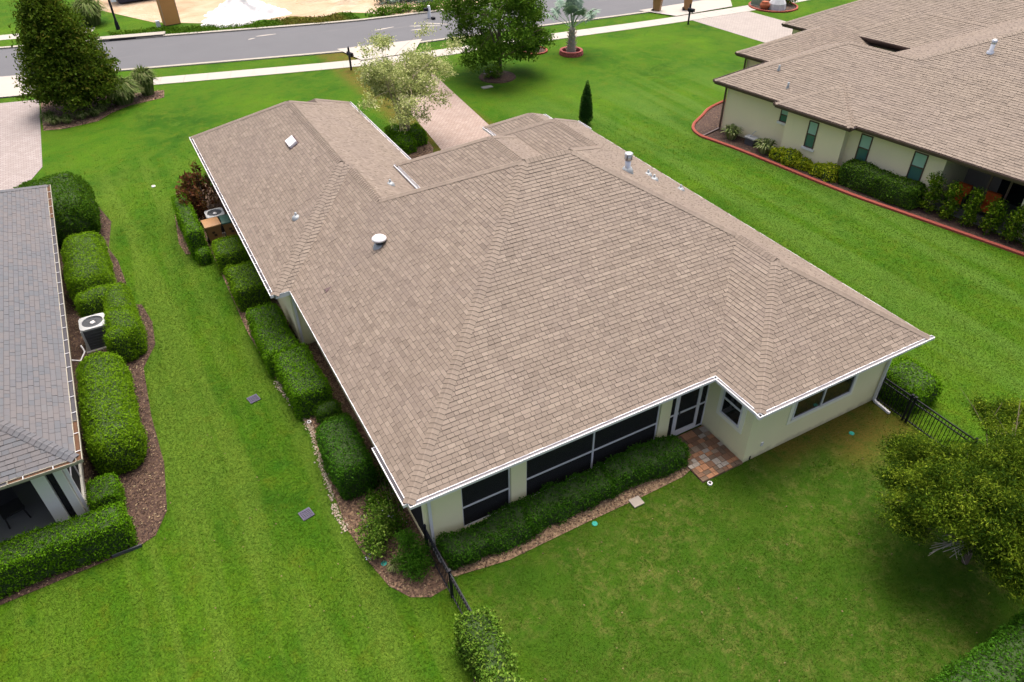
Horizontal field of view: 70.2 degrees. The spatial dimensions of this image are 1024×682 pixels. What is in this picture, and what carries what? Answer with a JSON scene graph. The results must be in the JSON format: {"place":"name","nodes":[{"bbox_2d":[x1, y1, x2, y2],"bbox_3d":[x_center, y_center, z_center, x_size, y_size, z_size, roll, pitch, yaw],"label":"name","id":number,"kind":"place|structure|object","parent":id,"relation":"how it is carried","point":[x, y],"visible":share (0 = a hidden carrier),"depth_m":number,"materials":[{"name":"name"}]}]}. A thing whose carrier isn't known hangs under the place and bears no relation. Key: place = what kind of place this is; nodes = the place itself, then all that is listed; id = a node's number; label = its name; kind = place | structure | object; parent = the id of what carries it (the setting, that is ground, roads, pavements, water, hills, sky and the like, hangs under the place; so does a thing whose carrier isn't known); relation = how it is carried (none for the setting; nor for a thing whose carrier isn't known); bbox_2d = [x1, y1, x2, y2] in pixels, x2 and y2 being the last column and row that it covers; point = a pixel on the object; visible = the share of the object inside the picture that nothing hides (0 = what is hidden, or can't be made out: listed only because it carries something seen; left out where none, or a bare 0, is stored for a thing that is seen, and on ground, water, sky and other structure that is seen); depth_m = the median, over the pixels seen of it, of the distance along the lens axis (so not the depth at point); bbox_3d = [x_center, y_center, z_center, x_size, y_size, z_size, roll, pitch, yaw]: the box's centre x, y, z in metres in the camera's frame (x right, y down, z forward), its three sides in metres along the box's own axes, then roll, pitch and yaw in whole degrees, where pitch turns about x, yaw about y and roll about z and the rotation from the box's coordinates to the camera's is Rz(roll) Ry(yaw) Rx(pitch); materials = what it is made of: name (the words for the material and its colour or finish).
{"place":"outdoors","nodes":[
{"label":"outdoors","id":0,"kind":"place"},
{"bbox_2d":[0,487,30,528],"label":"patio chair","id":1,"kind":"object","parent":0,"point":[11,504],"visible":0.97,"depth_m":19.82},
{"bbox_2d":[0,100,41,189],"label":"driveway","id":2,"kind":"structure","parent":0,"point":[20,148],"depth_m":40.54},
{"bbox_2d":[58,113,73,123],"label":"grass","id":3,"kind":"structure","parent":0,"point":[66,118],"depth_m":42.65,"materials":[{"name":"green plant"}]},
{"bbox_2d":[95,0,481,22],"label":"bare ground","id":4,"kind":"structure","parent":0,"point":[192,11],"depth_m":63.00,"materials":[{"name":"beige sand"}]},
{"bbox_2d":[200,0,290,27],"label":"rock pile","id":5,"kind":"object","parent":4,"relation":"on","point":[230,12],"visible":0.99,"depth_m":59.51,"materials":[{"name":"white stone"}]},
{"bbox_2d":[330,0,365,5],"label":"sand pile","id":6,"kind":"object","parent":4,"relation":"on","point":[348,2],"visible":1,"depth_m":63.76,"materials":[{"name":"beige sand"}]},
{"bbox_2d":[365,1,440,16],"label":"weeds","id":7,"kind":"object","parent":4,"relation":"on","point":[394,9],"visible":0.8,"depth_m":61.20,"materials":[{"name":"green plant"}]},
{"bbox_2d":[374,0,432,4],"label":"weeds","id":8,"kind":"object","parent":4,"relation":"on","point":[400,1],"visible":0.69,"depth_m":63.60,"materials":[{"name":"green plant"}]},
{"bbox_2d":[0,0,699,76],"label":"road","id":9,"kind":"structure","parent":0,"point":[170,50],"depth_m":55.61,"materials":[{"name":"grey asphalt"}]},
{"bbox_2d":[112,11,650,71],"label":"kerb","id":10,"kind":"structure","parent":9,"relation":"on","point":[283,56],"depth_m":52.33,"materials":[{"name":"concrete"}]},
{"bbox_2d":[386,554,405,573],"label":"grass","id":11,"kind":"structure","parent":0,"point":[391,567],"depth_m":18.72,"materials":[{"name":"green plant"}]},
{"bbox_2d":[0,0,807,97],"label":"sidewalk","id":12,"kind":"structure","parent":0,"point":[337,64],"depth_m":51.30,"materials":[{"name":"concrete"}]},
{"bbox_2d":[388,62,490,149],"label":"driveway","id":13,"kind":"structure","parent":0,"point":[460,122],"depth_m":42.45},
{"bbox_2d":[0,0,1023,681],"bbox_3d":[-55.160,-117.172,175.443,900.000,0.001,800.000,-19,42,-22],"label":"ground","id":14,"kind":"structure","parent":0,"point":[664,72],"depth_m":20.40,"materials":[{"name":"green plant"}]},
{"bbox_2d":[0,75,30,96],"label":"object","id":15,"kind":"object","parent":14,"relation":"on","point":[7,86],"depth_m":47.50,"materials":[{"name":"concrete"}]},
{"bbox_2d":[0,184,90,542],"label":"house","id":16,"kind":"structure","parent":14,"relation":"on","point":[41,466],"depth_m":20.56,"materials":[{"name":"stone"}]},
{"bbox_2d":[0,209,166,604],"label":"planting bed","id":17,"kind":"object","parent":14,"relation":"on","point":[131,504],"visible":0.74,"depth_m":21.69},
{"bbox_2d":[13,171,101,245],"bbox_3d":[-20.290,-5.904,32.344,3.540,2.082,4.647,-19,42,-22],"label":"clipped hedge","id":18,"kind":"object","parent":17,"relation":"on","point":[76,209],"visible":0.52,"depth_m":31.49,"materials":[{"name":"green plant"}]},
{"bbox_2d":[0,499,138,598],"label":"clipped hedge","id":19,"kind":"object","parent":17,"relation":"on","point":[33,556],"visible":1,"depth_m":18.58,"materials":[{"name":"green plant"}]},
{"bbox_2d":[60,230,117,301],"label":"clipped hedge","id":20,"kind":"object","parent":17,"relation":"on","point":[87,262],"visible":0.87,"depth_m":28.40,"materials":[{"name":"green plant"}]},
{"bbox_2d":[78,313,107,353],"bbox_3d":[-14.874,-0.325,26.120,1.020,0.950,1.020,-19,42,-22],"label":"air conditioner","id":21,"kind":"object","parent":17,"relation":"on","point":[91,327],"visible":0.87,"depth_m":25.82,"materials":[{"name":"metal"}]},
{"bbox_2d":[84,472,128,511],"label":"clipped shrub","id":22,"kind":"object","parent":17,"relation":"on","point":[101,490],"visible":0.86,"depth_m":19.96,"materials":[{"name":"green plant"}]},
{"bbox_2d":[72,282,149,362],"bbox_3d":[-14.463,-0.710,26.230,2.188,1.443,3.991,-19,42,-22],"label":"clipped hedge","id":23,"kind":"object","parent":17,"relation":"on","point":[125,337],"visible":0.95,"depth_m":25.85,"materials":[{"name":"green plant"}]},
{"bbox_2d":[74,350,149,474],"bbox_3d":[-12.510,2.034,22.637,1.729,1.550,5.096,-19,42,-22],"label":"clipped hedge","id":24,"kind":"object","parent":17,"relation":"on","point":[115,437],"visible":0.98,"depth_m":21.70,"materials":[{"name":"green plant"}]},
{"bbox_2d":[70,0,109,25],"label":"grass clump","id":25,"kind":"object","parent":14,"relation":"on","point":[93,8],"visible":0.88,"depth_m":58.27,"materials":[{"name":"green plant"}]},
{"bbox_2d":[40,90,163,130],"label":"planting bed magnolia","id":26,"kind":"object","parent":14,"relation":"on","point":[65,126],"visible":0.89,"depth_m":44.35,"materials":[{"name":"brown soil"}]},
{"bbox_2d":[6,0,127,118],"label":"tree","id":27,"kind":"object","parent":26,"relation":"on","point":[62,57],"visible":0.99,"depth_m":41.68,"materials":[{"name":"green plant"}]},
{"bbox_2d":[96,74,144,105],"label":"grass clump","id":28,"kind":"object","parent":26,"relation":"on","point":[128,86],"visible":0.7,"depth_m":44.56,"materials":[{"name":"green plant"}]},
{"bbox_2d":[129,64,157,95],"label":"grass clump","id":29,"kind":"object","parent":26,"relation":"on","point":[144,77],"visible":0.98,"depth_m":45.62,"materials":[{"name":"green plant"}]},
{"bbox_2d":[97,31,165,40],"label":"storm inlet","id":30,"kind":"object","parent":14,"relation":"on","point":[125,37],"visible":0.76,"depth_m":56.04,"materials":[{"name":"concrete"}]},
{"bbox_2d":[156,0,180,25],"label":"site box","id":31,"kind":"object","parent":14,"relation":"on","point":[168,12],"visible":1,"depth_m":58.48,"materials":[{"name":"wood"}]},
{"bbox_2d":[195,244,213,264],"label":"clipped shrub","id":32,"kind":"object","parent":14,"relation":"on","point":[203,256],"visible":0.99,"depth_m":30.36,"materials":[{"name":"green plant"}]},
{"bbox_2d":[108,11,359,35],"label":"verge grass","id":33,"kind":"structure","parent":14,"relation":"on","point":[174,29],"depth_m":58.48,"materials":[{"name":"green plant"}]},
{"bbox_2d":[41,90,429,158],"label":"bark mulch front","id":34,"kind":"object","parent":14,"relation":"on","point":[126,106],"visible":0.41,"depth_m":44.05,"materials":[{"name":"brown wood"}]},
{"bbox_2d":[0,2,501,48],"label":"kerb","id":35,"kind":"structure","parent":14,"relation":"on","point":[281,26],"depth_m":58.16,"materials":[{"name":"concrete"}]},
{"bbox_2d":[298,507,314,520],"bbox_3d":[-5.709,4.806,20.239,0.340,0.037,0.340,-28,46,-30],"label":"drain grate","id":36,"kind":"object","parent":14,"relation":"on","point":[306,514],"visible":1,"depth_m":20.23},
{"bbox_2d":[273,381,349,533],"bbox_3d":[-6.101,3.199,22.265,0.641,0.026,7.122,-19,42,-22],"label":"pebble edging","id":37,"kind":"object","parent":14,"relation":"on","point":[334,505],"visible":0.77,"depth_m":21.34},
{"bbox_2d":[175,184,448,596],"bbox_3d":[-9.206,-0.530,27.049,2.744,0.001,26.683,-21,43,-24],"label":"planting bed","id":38,"kind":"object","parent":14,"relation":"on","point":[418,590],"visible":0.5,"depth_m":20.23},
{"bbox_2d":[171,192,210,260],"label":"clipped hedge","id":39,"kind":"object","parent":38,"relation":"on","point":[190,227],"visible":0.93,"depth_m":30.74,"materials":[{"name":"green plant"}]},
{"bbox_2d":[174,160,220,219],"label":"ti plant","id":40,"kind":"object","parent":38,"relation":"on","point":[196,196],"visible":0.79,"depth_m":32.86,"materials":[{"name":"brown plant"}]},
{"bbox_2d":[201,217,222,244],"bbox_3d":[-12.904,-4.697,31.521,0.680,1.090,0.828,-22,43,-25],"label":"cardboard box","id":41,"kind":"object","parent":38,"relation":"on","point":[212,227],"visible":0.88,"depth_m":31.18,"materials":[{"name":"brown cardboard"}]},
{"bbox_2d":[204,207,225,233],"bbox_3d":[-13.144,-5.328,32.478,0.940,0.900,0.940,-19,42,-22],"label":"air conditioner","id":42,"kind":"object","parent":38,"relation":"on","point":[215,212],"visible":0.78,"depth_m":32.27,"materials":[{"name":"metal"}]},
{"bbox_2d":[219,214,237,236],"bbox_3d":[-12.255,-4.923,31.799,0.680,1.090,0.828,-18,41,-21],"label":"wheeled bin","id":43,"kind":"object","parent":38,"relation":"on","point":[228,225],"visible":0.54,"depth_m":31.42,"materials":[{"name":"plastic"}]},
{"bbox_2d":[211,234,249,274],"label":"clipped hedge","id":44,"kind":"object","parent":38,"relation":"on","point":[229,249],"visible":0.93,"depth_m":29.62,"materials":[{"name":"green plant"}]},
{"bbox_2d":[223,260,270,311],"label":"clipped hedge","id":45,"kind":"object","parent":38,"relation":"on","point":[247,288],"visible":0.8,"depth_m":27.73,"materials":[{"name":"green plant"}]},
{"bbox_2d":[245,302,335,420],"bbox_3d":[-7.684,0.452,24.838,1.705,1.236,5.817,-19,42,-22],"label":"clipped hedge","id":46,"kind":"object","parent":38,"relation":"on","point":[291,365],"visible":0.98,"depth_m":24.11,"materials":[{"name":"green plant"}]},
{"bbox_2d":[312,396,344,423],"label":"clipped shrub","id":47,"kind":"object","parent":38,"relation":"on","point":[332,407],"visible":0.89,"depth_m":22.89,"materials":[{"name":"green plant"}]},
{"bbox_2d":[314,414,377,500],"bbox_3d":[-4.839,3.266,21.045,1.393,1.463,2.517,-19,42,-22],"label":"clipped hedge","id":48,"kind":"object","parent":38,"relation":"on","point":[346,458],"visible":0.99,"depth_m":20.51,"materials":[{"name":"green plant"}]},
{"bbox_2d":[4,184,688,601],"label":"bark mulch","id":49,"kind":"object","parent":38,"relation":"on","point":[316,442],"visible":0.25,"depth_m":20.86,"materials":[{"name":"brown wood"}]},
{"bbox_2d":[351,495,403,560],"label":"flowering shrub","id":50,"kind":"object","parent":38,"relation":"on","point":[375,539],"visible":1,"depth_m":19.07,"materials":[{"name":"green plant"}]},
{"bbox_2d":[358,460,412,538],"bbox_3d":[-3.593,4.466,20.154,1.385,0.873,2.802,-15,40,-17],"label":"shrub","id":51,"kind":"object","parent":38,"relation":"on","point":[397,523],"visible":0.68,"depth_m":20.05,"materials":[{"name":"green plant"}]},
{"bbox_2d":[391,527,434,583],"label":"shrub","id":52,"kind":"object","parent":38,"relation":"on","point":[414,556],"visible":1,"depth_m":18.40,"materials":[{"name":"green plant"}]},
{"bbox_2d":[338,39,421,59],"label":"driveway apron","id":53,"kind":"object","parent":14,"relation":"on","point":[399,45],"visible":0.6,"depth_m":53.25,"materials":[{"name":"concrete"}]},
{"bbox_2d":[408,142,432,158],"bbox_3d":[-5.429,-10.645,39.806,2.200,0.001,4.700,-19,42,-22],"label":"planting bed front","id":54,"kind":"object","parent":14,"relation":"on","point":[424,152],"visible":0.14,"depth_m":39.23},
{"bbox_2d":[384,122,427,154],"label":"clipped shrub","id":55,"kind":"object","parent":54,"relation":"on","point":[411,139],"visible":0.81,"depth_m":39.38,"materials":[{"name":"green plant"}]},
{"bbox_2d":[354,19,470,133],"bbox_3d":[-5.542,-13.093,38.490,6.670,5.524,6.978,-19,42,-22],"label":"tree","id":56,"kind":"object","parent":54,"relation":"on","point":[413,77],"visible":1,"depth_m":37.62,"materials":[{"name":"green plant"}]},
{"bbox_2d":[422,524,471,613],"bbox_3d":[-1.522,5.921,17.871,0.076,1.155,2.988,-19,42,-22],"label":"fence","id":57,"kind":"object","parent":14,"relation":"on","point":[452,581],"visible":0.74,"depth_m":17.96,"materials":[{"name":"black metal"}]},
{"bbox_2d":[431,0,557,74],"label":"tree","id":58,"kind":"object","parent":14,"relation":"on","point":[530,38],"visible":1,"depth_m":45.95,"materials":[{"name":"green plant"}]},
{"bbox_2d":[479,71,515,82],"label":"mulch ring","id":59,"kind":"object","parent":14,"relation":"on","point":[506,76],"visible":0.8,"depth_m":48.10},
{"bbox_2d":[482,62,504,78],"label":"shrub","id":60,"kind":"object","parent":59,"relation":"on","point":[493,74],"visible":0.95,"depth_m":47.88,"materials":[{"name":"green plant"}]},
{"bbox_2d":[432,465,689,575],"bbox_3d":[1.641,4.641,20.353,7.900,0.001,1.340,-19,42,-22],"label":"planting bed","id":61,"kind":"object","parent":14,"relation":"on","point":[478,565],"visible":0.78,"depth_m":19.99,"materials":[{"name":"gravel"}]},
{"bbox_2d":[433,434,691,569],"bbox_3d":[1.632,4.222,20.163,7.959,0.956,1.333,-19,42,-22],"label":"hedge row","id":62,"kind":"object","parent":61,"relation":"on","point":[519,522],"visible":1,"depth_m":19.89,"materials":[{"name":"green plant"}]},
{"bbox_2d":[189,98,934,562],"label":"house","id":63,"kind":"structure","parent":14,"relation":"on","point":[505,312],"depth_m":21.32,"materials":[{"name":"brown"}]},
{"bbox_2d":[672,387,702,434],"bbox_3d":[5.270,1.919,21.817,0.890,2.280,0.095,-19,42,-22],"label":"screen door","id":64,"kind":"structure","parent":63,"relation":"in","point":[688,404],"depth_m":22.00,"materials":[{"name":"black"}]},
{"bbox_2d":[716,388,747,433],"bbox_3d":[6.392,1.868,21.117,0.057,1.430,1.060,-19,42,-22],"label":"window","id":65,"kind":"structure","parent":63,"relation":"in","point":[734,413],"depth_m":21.23,"materials":[{"name":"white glass"}]},
{"bbox_2d":[786,374,858,424],"bbox_3d":[9.341,1.513,21.699,2.760,1.440,0.060,-19,42,-22],"label":"window","id":66,"kind":"structure","parent":63,"relation":"in","point":[803,408],"depth_m":21.87,"materials":[{"name":"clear glass"}]},
{"bbox_2d":[559,46,582,57],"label":"block ring","id":67,"kind":"object","parent":14,"relation":"on","point":[577,53],"visible":0.84,"depth_m":51.77,"materials":[{"name":"red brick"}]},
{"bbox_2d":[546,0,600,51],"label":"palm tree","id":68,"kind":"object","parent":14,"relation":"on","point":[574,7],"visible":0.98,"depth_m":50.69,"materials":[{"name":"grey plant"}]},
{"bbox_2d":[579,80,592,123],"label":"tree","id":69,"kind":"object","parent":14,"relation":"on","point":[585,111],"visible":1,"depth_m":41.28,"materials":[{"name":"green plant"}]},
{"bbox_2d":[628,496,643,507],"bbox_3d":[3.492,4.514,20.461,0.340,0.035,0.300,-19,42,-22],"label":"stepping stone","id":70,"kind":"object","parent":14,"relation":"on","point":[636,501],"visible":1,"depth_m":20.45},
{"bbox_2d":[641,0,731,15],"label":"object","id":71,"kind":"object","parent":14,"relation":"on","point":[697,6],"visible":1,"depth_m":61.80,"materials":[{"name":"concrete"}]},
{"bbox_2d":[677,425,742,482],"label":"patio","id":72,"kind":"structure","parent":14,"relation":"on","point":[712,456],"depth_m":21.76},
{"bbox_2d":[748,0,797,12],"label":"block ring","id":73,"kind":"object","parent":14,"relation":"on","point":[791,8],"visible":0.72,"depth_m":61.20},
{"bbox_2d":[768,0,785,10],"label":"boulder","id":74,"kind":"object","parent":14,"relation":"on","point":[777,5],"visible":0.97,"depth_m":60.71,"materials":[{"name":"white stone"}]},
{"bbox_2d":[695,103,1023,251],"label":"planting bed","id":75,"kind":"object","parent":14,"relation":"on","point":[708,121],"visible":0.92,"depth_m":35.20,"materials":[{"name":"brown soil"}]},
{"bbox_2d":[720,123,743,139],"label":"yucca","id":76,"kind":"object","parent":75,"relation":"on","point":[732,131],"visible":1,"depth_m":39.93,"materials":[{"name":"green plant"}]},
{"bbox_2d":[744,131,758,146],"bbox_3d":[12.952,-10.972,39.411,0.440,0.755,0.660,-27,45,-29],"label":"utility box","id":77,"kind":"object","parent":75,"relation":"on","point":[750,140],"visible":0.93,"depth_m":39.39,"materials":[{"name":"grey metal"}]},
{"bbox_2d":[754,137,777,153],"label":"yucca","id":78,"kind":"object","parent":75,"relation":"on","point":[765,147],"visible":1,"depth_m":38.45,"materials":[{"name":"green plant"}]},
{"bbox_2d":[768,146,787,161],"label":"yellow shrub","id":79,"kind":"object","parent":75,"relation":"on","point":[775,154],"visible":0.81,"depth_m":37.77,"materials":[{"name":"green plant"}]},
{"bbox_2d":[780,147,802,166],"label":"yellow shrub","id":80,"kind":"object","parent":75,"relation":"on","point":[791,156],"visible":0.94,"depth_m":37.25,"materials":[{"name":"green plant"}]},
{"bbox_2d":[794,156,812,171],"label":"yellow shrub","id":81,"kind":"object","parent":75,"relation":"on","point":[804,163],"visible":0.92,"depth_m":36.94,"materials":[{"name":"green plant"}]},
{"bbox_2d":[807,162,824,177],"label":"yellow shrub","id":82,"kind":"object","parent":75,"relation":"on","point":[815,169],"visible":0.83,"depth_m":36.37,"materials":[{"name":"green plant"}]},
{"bbox_2d":[818,161,840,183],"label":"yellow shrub","id":83,"kind":"object","parent":75,"relation":"on","point":[830,172],"visible":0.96,"depth_m":35.86,"materials":[{"name":"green plant"}]},
{"bbox_2d":[691,100,1023,256],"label":"bed edging","id":84,"kind":"object","parent":75,"relation":"on","point":[969,235],"visible":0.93,"depth_m":34.78,"materials":[{"name":"red concrete"}]},
{"bbox_2d":[838,158,926,209],"bbox_3d":[17.504,-7.545,34.569,1.390,1.361,4.087,-27,45,-29],"label":"clipped hedge","id":85,"kind":"object","parent":75,"relation":"on","point":[871,179],"visible":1,"depth_m":34.26,"materials":[{"name":"green plant"}]},
{"bbox_2d":[917,171,946,213],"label":"column shrub","id":86,"kind":"object","parent":75,"relation":"on","point":[933,194],"visible":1,"depth_m":32.89,"materials":[{"name":"green plant"}]},
{"bbox_2d":[934,180,966,220],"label":"column shrub","id":87,"kind":"object","parent":75,"relation":"on","point":[950,205],"visible":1,"depth_m":32.46,"materials":[{"name":"green plant"}]},
{"bbox_2d":[958,186,989,226],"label":"column shrub","id":88,"kind":"object","parent":75,"relation":"on","point":[972,210],"visible":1,"depth_m":31.84,"materials":[{"name":"green plant"}]},
{"bbox_2d":[978,195,1009,234],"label":"column shrub","id":89,"kind":"object","parent":75,"relation":"on","point":[990,219],"visible":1,"depth_m":31.27,"materials":[{"name":"green plant"}]},
{"bbox_2d":[997,203,1023,243],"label":"column shrub","id":90,"kind":"object","parent":75,"relation":"on","point":[1015,220],"visible":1,"depth_m":30.86,"materials":[{"name":"green plant"}]},
{"bbox_2d":[704,0,1023,241],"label":"house","id":91,"kind":"structure","parent":14,"relation":"on","point":[919,90],"depth_m":35.69,"materials":[{"name":"brown tile"}]},
{"bbox_2d":[776,109,787,125],"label":"window","id":92,"kind":"structure","parent":91,"relation":"in","point":[783,115],"depth_m":37.97,"materials":[{"name":"green glass"}]},
{"bbox_2d":[801,120,819,151],"bbox_3d":[15.023,-10.323,36.687,0.089,1.480,0.700,-27,45,-29],"label":"window","id":93,"kind":"structure","parent":91,"relation":"in","point":[813,126],"depth_m":36.70,"materials":[{"name":"green glass"}]},
{"bbox_2d":[854,133,873,160],"bbox_3d":[16.991,-9.314,35.246,0.041,1.350,0.600,-27,45,-29],"label":"window","id":94,"kind":"structure","parent":91,"relation":"in","point":[865,142],"depth_m":35.19,"materials":[{"name":"green glass"}]},
{"bbox_2d":[906,151,928,181],"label":"window","id":95,"kind":"structure","parent":91,"relation":"in","point":[919,160],"depth_m":33.56,"materials":[{"name":"green glass"}]},
{"bbox_2d":[944,181,972,207],"bbox_3d":[20.613,-6.760,33.578,0.740,0.850,0.820,-27,45,-29],"label":"lounge chair","id":96,"kind":"object","parent":91,"relation":"on","point":[969,189],"visible":0.31,"depth_m":33.42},
{"bbox_2d":[974,190,1002,215],"bbox_3d":[21.472,-6.199,32.856,0.740,0.850,0.820,-27,45,-29],"label":"lounge chair","id":97,"kind":"object","parent":91,"relation":"on","point":[991,197],"visible":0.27,"depth_m":32.84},
{"bbox_2d":[997,179,1023,205],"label":"sliding door","id":98,"kind":"structure","parent":91,"relation":"in","point":[1015,196],"depth_m":33.67,"materials":[{"name":"black glass"}]},
{"bbox_2d":[879,356,944,413],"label":"clipped hedge","id":99,"kind":"object","parent":14,"relation":"on","point":[907,375],"visible":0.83,"depth_m":23.17,"materials":[{"name":"green plant"}]},
{"bbox_2d":[876,375,982,445],"bbox_3d":[13.455,3.365,20.982,0.076,1.075,6.980,-19,42,-22],"label":"fence","id":100,"kind":"object","parent":14,"relation":"on","point":[915,398],"visible":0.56,"depth_m":22.40,"materials":[{"name":"black metal"}]},
{"bbox_2d":[867,389,1023,607],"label":"tree","id":101,"kind":"object","parent":14,"relation":"on","point":[981,503],"visible":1,"depth_m":16.99,"materials":[{"name":"green plant"}]},
{"bbox_2d":[924,609,1023,681],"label":"hedge","id":102,"kind":"object","parent":14,"relation":"on","point":[998,656],"visible":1,"depth_m":15.74,"materials":[{"name":"green plant"}]},
{"label":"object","id":103,"kind":"structure","parent":14,"relation":"on","visible":0},
{"bbox_2d":[452,605,531,681],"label":"vine hedge","id":104,"kind":"object","parent":103,"relation":"on","point":[483,647],"visible":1,"depth_m":16.11,"materials":[{"name":"green plant"}]},
{"bbox_2d":[693,11,792,42],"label":"driveway","id":105,"kind":"structure","parent":0,"point":[758,27],"depth_m":57.65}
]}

